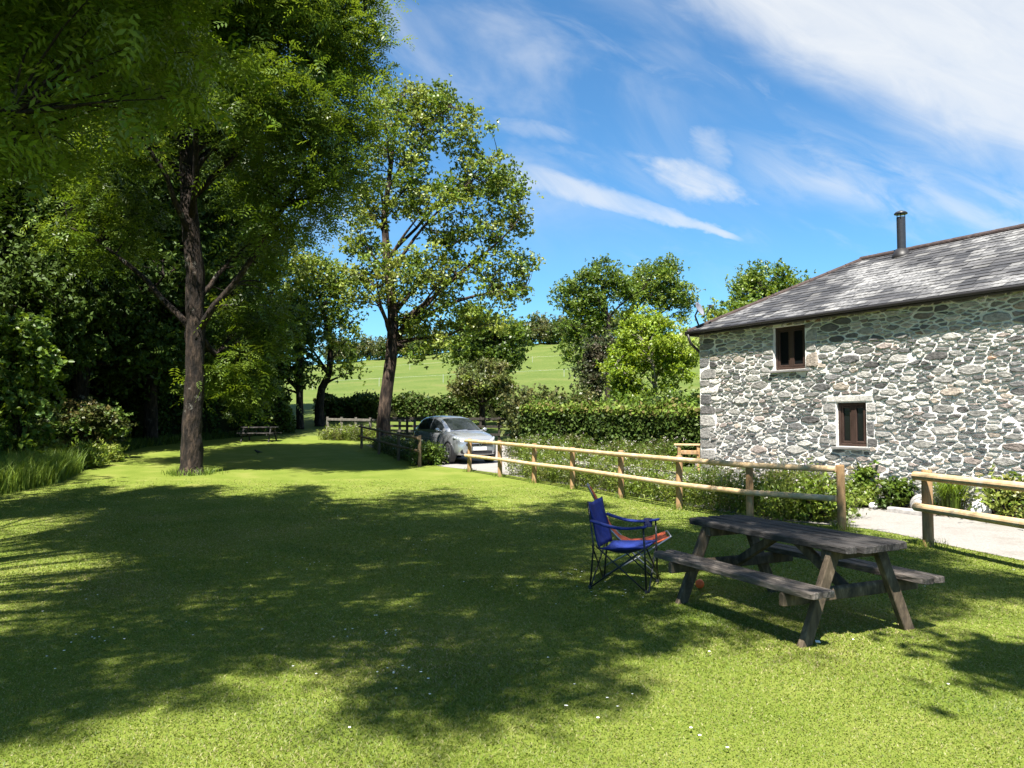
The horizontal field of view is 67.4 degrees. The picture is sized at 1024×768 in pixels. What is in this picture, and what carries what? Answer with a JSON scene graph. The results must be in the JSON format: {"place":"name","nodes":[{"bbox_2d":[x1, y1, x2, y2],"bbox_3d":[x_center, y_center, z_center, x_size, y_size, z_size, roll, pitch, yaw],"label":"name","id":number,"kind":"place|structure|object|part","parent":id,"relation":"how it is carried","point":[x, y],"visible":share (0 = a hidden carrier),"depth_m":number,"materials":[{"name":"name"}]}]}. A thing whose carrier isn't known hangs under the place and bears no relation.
{"place":"outdoors","nodes":[
{"label":"outdoors","id":0,"kind":"place"},
{"bbox_2d":[0,446,89,494],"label":"long grass","id":1,"kind":"structure","parent":0,"point":[19,471],"depth_m":19.08,"materials":[{"name":"green plant"}]},
{"bbox_2d":[0,334,998,555],"bbox_3d":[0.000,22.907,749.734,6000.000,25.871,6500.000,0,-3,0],"label":"ground","id":2,"kind":"structure","parent":0,"point":[549,375],"depth_m":108.80,"materials":[{"name":"green plant"}]},
{"bbox_2d":[0,308,74,456],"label":"sycamore bush","id":3,"kind":"object","parent":2,"relation":"on","point":[26,349],"visible":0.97,"depth_m":22.26,"materials":[{"name":"green plant"}]},
{"bbox_2d":[0,171,112,321],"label":"tree","id":4,"kind":"object","parent":2,"relation":"on","point":[38,309],"visible":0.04,"depth_m":27.46,"materials":[{"name":"green plant"}]},
{"bbox_2d":[13,382,119,441],"bbox_3d":[-20.698,1.394,29.821,2.645,3.311,11.124,-2,-3,36],"label":"dark shrub hedge","id":5,"kind":"object","parent":2,"relation":"on","point":[99,400],"visible":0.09,"depth_m":32.51,"materials":[{"name":"green plant"}]},
{"bbox_2d":[19,122,114,387],"bbox_3d":[-23.730,-6.554,36.780,11.304,19.008,11.974,2,-3,-41],"label":"tree","id":6,"kind":"object","parent":2,"relation":"on","point":[57,365],"depth_m":35.22,"materials":[{"name":"green plant"}]},
{"bbox_2d":[0,110,139,397],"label":"tree","id":7,"kind":"object","parent":2,"relation":"on","point":[38,266],"visible":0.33,"depth_m":26.73,"materials":[{"name":"green plant"}]},
{"bbox_2d":[32,396,137,445],"bbox_3d":[-15.262,1.577,27.310,3.070,2.333,3.075,3,-4,-45],"label":"red tipped bush","id":8,"kind":"object","parent":2,"relation":"on","point":[86,420],"visible":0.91,"depth_m":27.11,"materials":[{"name":"green plant"}]},
{"bbox_2d":[20,372,175,410],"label":"wood thicket","id":9,"kind":"object","parent":2,"relation":"on","point":[91,392],"visible":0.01,"depth_m":43.38,"materials":[{"name":"green plant"}]},
{"bbox_2d":[0,96,230,446],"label":"tree","id":10,"kind":"object","parent":2,"relation":"on","point":[80,389],"visible":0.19,"depth_m":30.55,"materials":[{"name":"green plant"}]},
{"bbox_2d":[37,114,206,398],"bbox_3d":[-21.066,-7.494,38.810,12.435,20.835,13.158,0,-3,10],"label":"tree","id":11,"kind":"object","parent":2,"relation":"on","point":[102,395],"depth_m":38.31,"materials":[{"name":"green plant"}]},
{"bbox_2d":[52,430,235,481],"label":"rough grass","id":12,"kind":"structure","parent":2,"relation":"on","point":[138,443],"depth_m":33.66,"materials":[{"name":"green plant"}]},
{"bbox_2d":[63,121,256,441],"bbox_3d":[-15.767,-5.032,34.680,9.609,15.859,10.136,-1,-3,28],"label":"tree","id":13,"kind":"object","parent":2,"relation":"on","point":[150,425],"visible":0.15,"depth_m":33.68,"materials":[{"name":"green plant"}]},
{"bbox_2d":[133,179,274,391],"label":"tree","id":14,"kind":"object","parent":2,"relation":"on","point":[229,278],"depth_m":41.70,"materials":[{"name":"green plant"}]},
{"bbox_2d":[115,380,296,440],"bbox_3d":[-14.896,1.296,38.254,2.641,3.478,9.734,-2,-3,38],"label":"end hedge","id":15,"kind":"object","parent":2,"relation":"on","point":[169,420],"visible":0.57,"depth_m":37.52,"materials":[{"name":"green plant"}]},
{"bbox_2d":[102,87,321,381],"bbox_3d":[-15.492,-7.220,38.878,12.276,20.341,11.304,-1,-3,30],"label":"tree","id":16,"kind":"object","parent":2,"relation":"on","point":[225,272],"visible":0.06,"depth_m":36.47,"materials":[{"name":"green plant"}]},
{"bbox_2d":[210,158,288,308],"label":"tree","id":17,"kind":"object","parent":2,"relation":"on","point":[270,290],"visible":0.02,"depth_m":47.55,"materials":[{"name":"green plant"}]},
{"bbox_2d":[229,208,322,357],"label":"tree","id":18,"kind":"object","parent":2,"relation":"on","point":[296,241],"visible":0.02,"depth_m":60.28,"materials":[{"name":"green plant"}]},
{"bbox_2d":[252,298,333,428],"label":"slim tree","id":19,"kind":"object","parent":2,"relation":"on","point":[298,382],"visible":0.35,"depth_m":43.83,"materials":[{"name":"green plant"}]},
{"bbox_2d":[264,240,371,426],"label":"leaning tree","id":20,"kind":"object","parent":2,"relation":"on","point":[330,285],"visible":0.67,"depth_m":45.82,"materials":[{"name":"green plant"}]},
{"bbox_2d":[316,336,356,364],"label":"hedgerow tree","id":21,"kind":"object","parent":2,"relation":"on","point":[325,354],"visible":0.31,"depth_m":202.51,"materials":[{"name":"green plant"}]},
{"bbox_2d":[344,342,365,359],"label":"hedgerow tree","id":22,"kind":"object","parent":2,"relation":"on","point":[357,352],"visible":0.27,"depth_m":205.03,"materials":[{"name":"green plant"}]},
{"bbox_2d":[354,333,377,359],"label":"hedgerow tree","id":23,"kind":"object","parent":2,"relation":"on","point":[368,353],"visible":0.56,"depth_m":208.48,"materials":[{"name":"green plant"}]},
{"bbox_2d":[366,335,386,359],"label":"hedgerow tree","id":24,"kind":"object","parent":2,"relation":"on","point":[380,346],"visible":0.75,"depth_m":203.34,"materials":[{"name":"green plant"}]},
{"bbox_2d":[375,336,411,357],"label":"hedgerow tree","id":25,"kind":"object","parent":2,"relation":"on","point":[399,351],"visible":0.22,"depth_m":207.35,"materials":[{"name":"green plant"}]},
{"bbox_2d":[402,334,414,354],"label":"hedgerow tree","id":26,"kind":"object","parent":2,"relation":"on","point":[409,345],"visible":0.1,"depth_m":208.19,"materials":[{"name":"green plant"}]},
{"bbox_2d":[409,327,446,355],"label":"hedgerow tree","id":27,"kind":"object","parent":2,"relation":"on","point":[419,342],"visible":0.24,"depth_m":203.62,"materials":[{"name":"green plant"}]},
{"bbox_2d":[312,369,562,389],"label":"tape fence","id":28,"kind":"object","parent":2,"relation":"on","point":[397,377],"visible":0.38,"depth_m":102.66,"materials":[{"name":"white plastic"}]},
{"bbox_2d":[331,72,545,437],"bbox_3d":[-3.407,-5.774,34.600,9.971,17.198,6.230,0,-3,0],"label":"tree","id":29,"kind":"object","parent":2,"relation":"on","point":[440,102],"visible":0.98,"depth_m":34.35,"materials":[{"name":"green plant"}]},
{"bbox_2d":[431,330,446,352],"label":"hedgerow tree","id":30,"kind":"object","parent":2,"relation":"on","point":[438,350],"visible":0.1,"depth_m":207.66,"materials":[{"name":"green plant"}]},
{"bbox_2d":[390,416,518,440],"bbox_3d":[-2.771,2.163,35.922,6.266,1.322,0.151,0,-3,7],"label":"board fence","id":31,"kind":"object","parent":2,"relation":"on","point":[480,419],"visible":0.41,"depth_m":35.74,"materials":[{"name":"black wood"}]},
{"bbox_2d":[312,387,602,420],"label":"field hedge","id":32,"kind":"object","parent":2,"relation":"on","point":[362,405],"visible":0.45,"depth_m":49.74,"materials":[{"name":"green plant"}]},
{"bbox_2d":[445,357,517,424],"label":"round bush tree","id":33,"kind":"object","parent":2,"relation":"on","point":[489,381],"visible":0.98,"depth_m":45.59,"materials":[{"name":"green plant"}]},
{"bbox_2d":[438,296,539,383],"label":"field edge tree","id":34,"kind":"object","parent":2,"relation":"on","point":[488,344],"visible":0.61,"depth_m":57.26,"materials":[{"name":"green plant"}]},
{"bbox_2d":[495,382,564,439],"bbox_3d":[0.916,1.337,35.459,3.338,2.869,3.595,-2,-4,44],"label":"untidy bush","id":35,"kind":"object","parent":2,"relation":"on","point":[526,394],"visible":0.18,"depth_m":35.12,"materials":[{"name":"green plant"}]},
{"bbox_2d":[521,324,543,345],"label":"hedgerow tree","id":36,"kind":"object","parent":2,"relation":"on","point":[533,334],"visible":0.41,"depth_m":204.96,"materials":[{"name":"green plant"}]},
{"bbox_2d":[519,310,555,343],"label":"hedgerow tree","id":37,"kind":"object","parent":2,"relation":"on","point":[536,319],"visible":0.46,"depth_m":208.22,"materials":[{"name":"green plant"}]},
{"bbox_2d":[537,320,563,343],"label":"hedgerow tree","id":38,"kind":"object","parent":2,"relation":"on","point":[547,337],"visible":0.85,"depth_m":203.29,"materials":[{"name":"green plant"}]},
{"bbox_2d":[543,314,567,342],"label":"hedgerow tree","id":39,"kind":"object","parent":2,"relation":"on","point":[560,317],"visible":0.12,"depth_m":207.12,"materials":[{"name":"green plant"}]},
{"bbox_2d":[539,384,603,405],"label":"untidy bush","id":40,"kind":"object","parent":2,"relation":"on","point":[565,399],"visible":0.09,"depth_m":35.65,"materials":[{"name":"green plant"}]},
{"bbox_2d":[576,318,600,339],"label":"hedgerow tree","id":41,"kind":"object","parent":2,"relation":"on","point":[594,331],"visible":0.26,"depth_m":204.21,"materials":[{"name":"green plant"}]},
{"bbox_2d":[502,431,685,467],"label":"bank weeds","id":42,"kind":"object","parent":2,"relation":"on","point":[589,444],"visible":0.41,"depth_m":25.91,"materials":[{"name":"green plant"}]},
{"bbox_2d":[567,326,621,401],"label":"copper tree","id":43,"kind":"object","parent":2,"relation":"on","point":[591,372],"visible":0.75,"depth_m":45.57,"materials":[{"name":"brown plant"}]},
{"bbox_2d":[546,253,648,401],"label":"spreading tree","id":44,"kind":"object","parent":2,"relation":"on","point":[581,308],"visible":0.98,"depth_m":61.87,"materials":[{"name":"green plant"}]},
{"bbox_2d":[595,311,620,336],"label":"hedgerow tree","id":45,"kind":"object","parent":2,"relation":"on","point":[613,324],"visible":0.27,"depth_m":206.72,"materials":[{"name":"green plant"}]},
{"bbox_2d":[517,393,700,467],"bbox_3d":[3.809,1.594,26.952,9.134,2.599,1.743,-2,-4,43],"label":"clipped hedge","id":46,"kind":"object","parent":2,"relation":"on","point":[642,424],"visible":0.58,"depth_m":26.53,"materials":[{"name":"green plant"}]},
{"bbox_2d":[600,389,655,414],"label":"untidy bush","id":47,"kind":"object","parent":2,"relation":"on","point":[624,401],"visible":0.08,"depth_m":36.53,"materials":[{"name":"green plant"}]},
{"bbox_2d":[563,459,728,503],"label":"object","id":48,"kind":"structure","parent":2,"relation":"on","point":[577,462],"depth_m":17.32,"materials":[{"name":"green plant"}]},
{"bbox_2d":[595,302,699,402],"bbox_3d":[6.966,-0.646,39.203,5.420,6.865,4.281,0,-3,0],"label":"bright tree","id":49,"kind":"object","parent":2,"relation":"on","point":[657,339],"visible":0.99,"depth_m":38.60,"materials":[{"name":"green plant"}]},
{"bbox_2d":[611,251,705,338],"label":"open tree","id":50,"kind":"object","parent":2,"relation":"on","point":[666,289],"visible":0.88,"depth_m":64.85,"materials":[{"name":"green plant"}]},
{"bbox_2d":[647,384,699,419],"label":"untidy bush","id":51,"kind":"object","parent":2,"relation":"on","point":[681,397],"visible":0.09,"depth_m":33.77,"materials":[{"name":"green plant"}]},
{"bbox_2d":[674,444,700,469],"bbox_3d":[4.441,2.043,19.433,0.651,1.064,0.140,-1,-3,12],"label":"wooden barrier","id":52,"kind":"object","parent":2,"relation":"on","point":[697,451],"visible":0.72,"depth_m":19.38,"materials":[{"name":"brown wood"}]},
{"bbox_2d":[504,438,874,521],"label":"fence weeds","id":53,"kind":"object","parent":2,"relation":"on","point":[694,497],"visible":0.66,"depth_m":15.24,"materials":[{"name":"green plant"}]},
{"bbox_2d":[688,292,760,357],"bbox_3d":[9.903,-0.569,33.054,4.495,6.778,3.820,0,-3,0],"label":"roof edge tree","id":54,"kind":"object","parent":2,"relation":"on","point":[720,311],"visible":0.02,"depth_m":32.90,"materials":[{"name":"green plant"}]},
{"bbox_2d":[724,257,816,308],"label":"tree","id":55,"kind":"object","parent":2,"relation":"on","point":[753,282],"visible":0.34,"depth_m":45.75,"materials":[{"name":"green plant"}]},
{"bbox_2d":[754,476,794,517],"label":"bush","id":56,"kind":"object","parent":2,"relation":"on","point":[762,488],"visible":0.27,"depth_m":13.14,"materials":[{"name":"green plant"}]},
{"bbox_2d":[786,472,861,522],"bbox_3d":[5.060,1.881,12.610,0.913,0.925,1.415,2,-3,-33],"label":"fence bush","id":57,"kind":"object","parent":2,"relation":"on","point":[828,509],"visible":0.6,"depth_m":12.54,"materials":[{"name":"green plant"}]},
{"bbox_2d":[685,210,1023,516],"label":"stone barn","id":58,"kind":"structure","parent":2,"relation":"on","point":[902,360],"depth_m":15.12,"materials":[{"name":"grey stone"}]},
{"bbox_2d":[694,302,711,332],"bbox_3d":[4.668,-1.653,18.914,0.312,0.759,0.458,1,-3,-24],"label":"satellite dish","id":59,"kind":"object","parent":58,"relation":"on","point":[700,310],"visible":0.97,"depth_m":19.03,"materials":[{"name":"grey metal"}]},
{"bbox_2d":[769,325,808,372],"bbox_3d":[6.079,-0.761,16.784,0.225,1.008,1.020,2,-3,-30],"label":"window","id":60,"kind":"structure","parent":58,"relation":"in","point":[790,341],"depth_m":16.80,"materials":[{"name":"brown wood"}]},
{"bbox_2d":[831,402,869,449],"bbox_3d":[6.825,0.843,15.409,0.224,0.938,0.860,2,-3,-30],"label":"window","id":61,"kind":"structure","parent":58,"relation":"in","point":[851,416],"depth_m":15.42,"materials":[{"name":"brown wood"}]},
{"bbox_2d":[858,504,948,516],"bbox_3d":[7.598,2.241,13.423,0.520,0.121,13.000,2,-3,-30],"label":"planting bed","id":62,"kind":"object","parent":2,"relation":"on","point":[881,507],"visible":0.05,"depth_m":14.29,"materials":[{"name":"soil"}]},
{"bbox_2d":[759,469,836,489],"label":"bush","id":63,"kind":"object","parent":62,"relation":"on","point":[802,474],"visible":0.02,"depth_m":16.01,"materials":[{"name":"green plant"}]},
{"bbox_2d":[833,460,879,500],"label":"climbing shrub","id":64,"kind":"object","parent":62,"relation":"on","point":[863,474],"visible":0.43,"depth_m":14.86,"materials":[{"name":"green plant"}]},
{"bbox_2d":[845,480,882,507],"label":"wall herb","id":65,"kind":"object","parent":62,"relation":"on","point":[868,496],"depth_m":14.57,"materials":[{"name":"green plant"}]},
{"bbox_2d":[873,475,920,507],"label":"dark wall herb","id":66,"kind":"object","parent":62,"relation":"on","point":[899,492],"depth_m":14.18,"materials":[{"name":"green plant"}]},
{"bbox_2d":[910,494,921,508],"bbox_3d":[7.337,2.186,13.796,0.359,0.420,0.275,0,-3,0],"label":"grey boulder","id":67,"kind":"object","parent":62,"relation":"on","point":[916,498],"visible":0.24,"depth_m":13.74,"materials":[{"name":"grey stone"}]},
{"bbox_2d":[912,479,985,509],"bbox_3d":[7.683,1.959,13.343,1.282,0.636,1.541,1,-3,-21],"label":"strappy plant","id":68,"kind":"object","parent":62,"relation":"on","point":[949,496],"visible":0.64,"depth_m":13.24,"materials":[{"name":"green plant"}]},
{"bbox_2d":[970,499,994,514],"bbox_3d":[7.930,2.140,12.867,0.476,0.424,0.321,0,-3,0],"label":"wall boulder","id":69,"kind":"object","parent":62,"relation":"on","point":[980,506],"depth_m":12.77,"materials":[{"name":"white stone"}]},
{"bbox_2d":[962,464,1023,518],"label":"airy wall plant","id":70,"kind":"object","parent":62,"relation":"on","point":[1006,498],"visible":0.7,"depth_m":12.44,"materials":[{"name":"green plant"}]},
{"bbox_2d":[1008,501,1023,517],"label":"bush","id":71,"kind":"object","parent":62,"relation":"on","point":[1019,509],"visible":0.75,"depth_m":12.07,"materials":[{"name":"green plant"}]},
{"bbox_2d":[0,436,1023,767],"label":"lawn","id":72,"kind":"structure","parent":0,"point":[294,460],"depth_m":6.08,"materials":[{"name":"green plant"}]},
{"bbox_2d":[21,434,114,467],"bbox_3d":[-14.191,2.118,24.219,3.093,1.192,2.130,0,-3,0],"label":"tall herb clump","id":73,"kind":"object","parent":72,"relation":"on","point":[98,456],"visible":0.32,"depth_m":24.01,"materials":[{"name":"green plant"}]},
{"bbox_2d":[70,438,129,461],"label":"herb clump","id":74,"kind":"object","parent":72,"relation":"on","point":[116,450],"visible":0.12,"depth_m":26.32,"materials":[{"name":"green plant"}]},
{"bbox_2d":[0,0,282,267],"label":"overhanging tree","id":75,"kind":"object","parent":72,"relation":"on","point":[60,60],"visible":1,"depth_m":7.94,"materials":[{"name":"green plant"}]},
{"bbox_2d":[155,465,227,476],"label":"long grass tuft","id":76,"kind":"object","parent":72,"relation":"on","point":[175,473],"visible":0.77,"depth_m":21.70,"materials":[{"name":"green plant"}]},
{"bbox_2d":[1,0,418,475],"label":"lawn tree","id":77,"kind":"object","parent":72,"relation":"on","point":[325,41],"visible":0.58,"depth_m":21.84,"materials":[{"name":"green plant"}]},
{"bbox_2d":[236,427,281,441],"bbox_3d":[-11.891,2.380,36.129,1.742,0.741,1.294,0,-3,4],"label":"picnic table","id":78,"kind":"object","parent":72,"relation":"on","point":[267,433],"visible":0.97,"depth_m":35.92,"materials":[{"name":"wood"}]},
{"bbox_2d":[316,423,375,440],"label":"lawn end weeds","id":79,"kind":"object","parent":72,"relation":"on","point":[349,433],"visible":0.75,"depth_m":36.67,"materials":[{"name":"green plant"}]},
{"bbox_2d":[326,417,415,435],"bbox_3d":[-7.163,2.233,38.825,5.009,1.163,0.163,-1,-3,17],"label":"grey fence","id":80,"kind":"object","parent":72,"relation":"on","point":[370,420],"visible":0.4,"depth_m":38.79,"materials":[{"name":"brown wood"}]},
{"bbox_2d":[358,424,420,466],"bbox_3d":[-4.676,2.213,28.455,0.185,1.421,8.802,1,-3,-23],"label":"rail fence","id":81,"kind":"object","parent":72,"relation":"on","point":[378,440],"visible":0.97,"depth_m":27.05,"materials":[{"name":"brown wood"}]},
{"bbox_2d":[368,435,445,464],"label":"fence foot weeds","id":82,"kind":"object","parent":72,"relation":"on","point":[388,449],"visible":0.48,"depth_m":29.13,"materials":[{"name":"green plant"}]},
{"bbox_2d":[404,439,448,464],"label":"bush","id":83,"kind":"object","parent":72,"relation":"on","point":[434,457],"visible":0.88,"depth_m":24.95,"materials":[{"name":"green plant"}]},
{"bbox_2d":[45,493,1014,747],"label":"daisies","id":84,"kind":"object","parent":72,"relation":"on","point":[410,606],"visible":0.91,"depth_m":5.87,"materials":[{"name":"white plant"}]},
{"bbox_2d":[587,496,661,593],"bbox_3d":[1.146,1.624,7.862,0.668,0.872,0.692,-1,-3,22],"label":"camp chair","id":85,"kind":"object","parent":72,"relation":"on","point":[598,515],"visible":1,"depth_m":7.94,"materials":[{"name":"blue fabric"}]},
{"bbox_2d":[587,483,671,577],"bbox_3d":[1.292,1.603,8.554,0.915,0.994,0.560,0,-3,6],"label":"sling chair","id":86,"kind":"object","parent":72,"relation":"on","point":[662,537],"visible":0.59,"depth_m":8.60,"materials":[{"name":"orange fabric"}]},
{"bbox_2d":[464,439,846,529],"bbox_3d":[1.690,1.978,17.196,0.695,1.214,12.845,1,-3,-29],"label":"rail fence","id":87,"kind":"object","parent":72,"relation":"on","point":[749,491],"visible":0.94,"depth_m":14.35,"materials":[{"name":"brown wood"}]},
{"bbox_2d":[695,579,703,588],"bbox_3d":[1.872,1.994,7.660,0.090,0.090,0.090,0,-3,0],"label":"ball","id":88,"kind":"object","parent":72,"relation":"on","point":[699,583],"visible":1,"depth_m":7.63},
{"bbox_2d":[462,467,957,550],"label":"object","id":89,"kind":"structure","parent":72,"relation":"on","point":[848,528],"depth_m":12.64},
{"bbox_2d":[654,514,944,647],"bbox_3d":[2.385,1.655,6.662,1.470,0.804,1.965,1,-3,-25],"label":"picnic table","id":90,"kind":"object","parent":72,"relation":"on","point":[842,549],"visible":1,"depth_m":6.22,"materials":[{"name":"grey wood"}]},
{"bbox_2d":[911,470,1023,547],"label":"rail fence","id":91,"kind":"object","parent":72,"relation":"on","point":[927,508],"visible":0.92,"depth_m":9.61,"materials":[{"name":"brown wood"}]},
{"bbox_2d":[270,0,1023,365],"label":"sky","id":92,"kind":"structure","parent":0,"point":[719,136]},
{"bbox_2d":[367,445,1023,559],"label":"driveway","id":93,"kind":"structure","parent":0,"point":[1000,540],"depth_m":12.08,"materials":[{"name":"grey concrete"}]},
{"bbox_2d":[413,416,495,463],"bbox_3d":[-2.034,1.908,26.911,2.035,1.607,3.746,2,-3,-32],"label":"parked car","id":94,"kind":"object","parent":93,"relation":"on","point":[452,433],"visible":0.81,"depth_m":25.96,"materials":[{"name":"paint"}]},
{"bbox_3d":[-3.069,1.426,27.326,0.169,0.383,0.949,2,-3,-32],"label":"side window","id":95,"kind":"part","parent":94,"relation":"part of","materials":[{"name":"black glass"}]},
{"bbox_3d":[-2.549,1.398,26.478,0.151,0.387,0.856,2,-3,-32],"label":"side window","id":96,"kind":"part","parent":94,"relation":"part of","materials":[{"name":"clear glass"}]},
{"bbox_2d":[869,502,877,508],"bbox_3d":[6.767,2.284,14.387,0.168,0.133,0.145,0,-3,0],"label":"pale stone","id":97,"kind":"object","parent":93,"relation":"on","point":[871,505],"visible":0.9,"depth_m":14.34,"materials":[{"name":"white stone"}]},
{"bbox_2d":[887,506,921,515],"bbox_3d":[7.049,2.273,13.653,0.148,0.122,0.750,1,-3,-30],"label":"kerb stone","id":98,"kind":"object","parent":93,"relation":"on","point":[909,511],"visible":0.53,"depth_m":13.66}
]}

